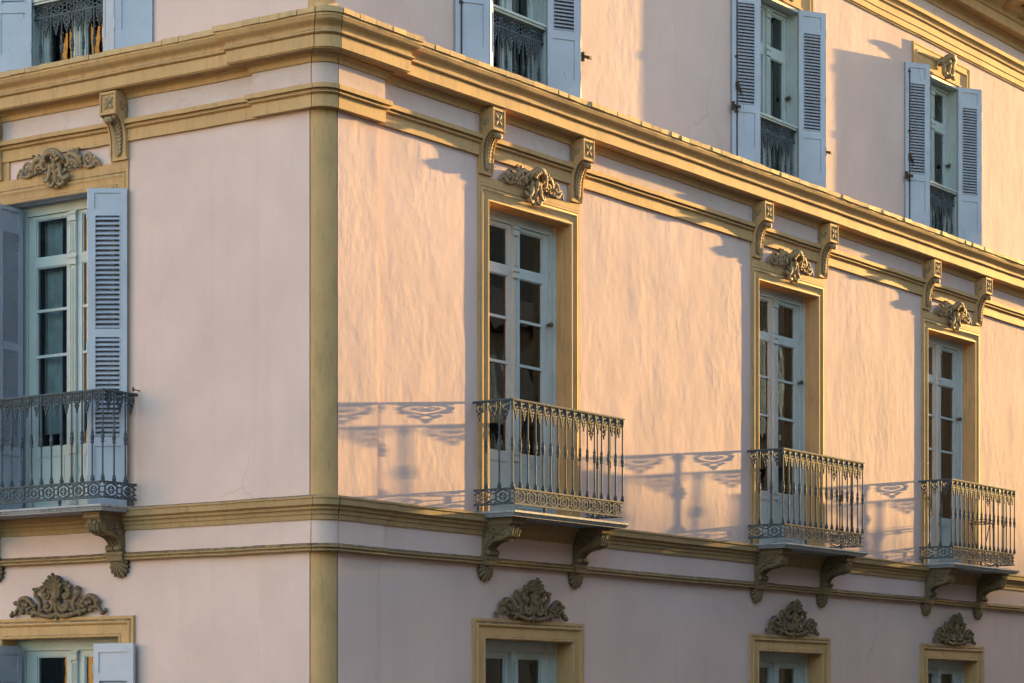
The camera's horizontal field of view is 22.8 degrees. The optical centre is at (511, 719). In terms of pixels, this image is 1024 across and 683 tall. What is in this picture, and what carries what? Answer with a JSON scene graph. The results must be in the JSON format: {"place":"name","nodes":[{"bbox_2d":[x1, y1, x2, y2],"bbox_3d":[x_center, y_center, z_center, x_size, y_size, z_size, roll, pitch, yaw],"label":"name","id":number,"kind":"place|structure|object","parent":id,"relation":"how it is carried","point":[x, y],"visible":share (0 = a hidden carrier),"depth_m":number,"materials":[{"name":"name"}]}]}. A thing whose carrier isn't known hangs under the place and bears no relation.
{"place":"outdoors","nodes":[
{"label":"outdoors","id":0,"kind":"place"},
{"label":"street","id":1,"kind":"structure","parent":0,"visible":0},
{"bbox_2d":[0,0,1023,682],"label":"corner building","id":2,"kind":"structure","parent":1,"relation":"on","point":[440,342],"depth_m":26.11,"materials":[{"name":"pink paint"}]},
{"bbox_2d":[45,219,62,434],"bbox_3d":[-4.648,-4.000,25.814,0.260,2.200,0.033,0,0,35],"label":"curtain","id":3,"kind":"object","parent":2,"relation":"hanging from","point":[54,299],"visible":0.9,"depth_m":25.83,"materials":[{"name":"white fabric"}]},
{"bbox_2d":[19,198,110,507],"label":"french window","id":4,"kind":"structure","parent":2,"relation":"in","point":[73,260],"depth_m":25.68,"materials":[{"name":"green paint"}]},
{"bbox_2d":[17,638,117,682],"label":"french window","id":5,"kind":"structure","parent":2,"relation":"in","point":[55,660],"depth_m":25.72,"materials":[{"name":"green paint"}]},
{"bbox_2d":[39,0,102,64],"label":"french window","id":6,"kind":"structure","parent":2,"relation":"in","point":[88,33],"depth_m":26.56,"materials":[{"name":"green paint"}]},
{"bbox_2d":[512,0,518,74],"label":"curtain","id":7,"kind":"object","parent":2,"relation":"hanging from","point":[515,6],"visible":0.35,"depth_m":26.65,"materials":[{"name":"white fabric"}]},
{"bbox_2d":[494,0,537,81],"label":"french window","id":8,"kind":"structure","parent":2,"relation":"in","point":[527,8],"depth_m":26.60,"materials":[{"name":"green paint"}]},
{"bbox_2d":[486,640,556,682],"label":"french window","id":9,"kind":"structure","parent":2,"relation":"in","point":[506,661],"depth_m":26.69,"materials":[{"name":"green paint"}]},
{"bbox_2d":[489,208,555,514],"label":"french window","id":10,"kind":"structure","parent":2,"relation":"in","point":[522,251],"depth_m":26.73,"materials":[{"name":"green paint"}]},
{"bbox_2d":[770,18,772,168],"bbox_3d":[3.131,-7.500,31.127,0.076,2.200,0.160,0,0,35],"label":"curtain","id":11,"kind":"object","parent":2,"relation":"hanging from","point":[771,85],"visible":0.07,"depth_m":31.17,"materials":[{"name":"white fabric"}]},
{"bbox_2d":[761,3,790,174],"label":"french window","id":12,"kind":"structure","parent":2,"relation":"in","point":[779,54],"depth_m":31.12,"materials":[{"name":"green paint"}]},
{"bbox_2d":[759,286,804,543],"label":"french window","id":13,"kind":"structure","parent":2,"relation":"in","point":[781,315],"depth_m":31.28,"materials":[{"name":"green paint"}]},
{"bbox_2d":[759,652,806,682],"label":"french window","id":14,"kind":"structure","parent":2,"relation":"in","point":[773,667],"depth_m":31.22,"materials":[{"name":"green paint"}]},
{"bbox_2d":[934,95,934,228],"bbox_3d":[5.742,-7.500,34.914,0.076,2.200,0.160,0,0,35],"label":"curtain","id":15,"kind":"object","parent":2,"relation":"hanging from","point":[934,157],"visible":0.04,"depth_m":34.96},
{"bbox_2d":[930,83,950,233],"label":"french window","id":16,"kind":"structure","parent":2,"relation":"in","point":[940,126],"depth_m":34.93,"materials":[{"name":"white paint"}]},
{"bbox_2d":[928,335,962,562],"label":"french window","id":17,"kind":"structure","parent":2,"relation":"in","point":[945,357],"depth_m":35.06,"materials":[{"name":"white paint"}]},
{"bbox_2d":[928,660,963,682],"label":"french window","id":18,"kind":"structure","parent":2,"relation":"in","point":[939,671],"depth_m":34.97,"materials":[{"name":"white paint"}]},
{"bbox_2d":[970,519,992,565],"bbox_3d":[6.414,-2.400,34.791,0.312,0.674,0.307,0,0,-15],"label":"plant stand","id":19,"kind":"object","parent":2,"relation":"on","point":[982,525],"visible":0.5,"depth_m":34.83,"materials":[{"name":"black metal"}]}
]}

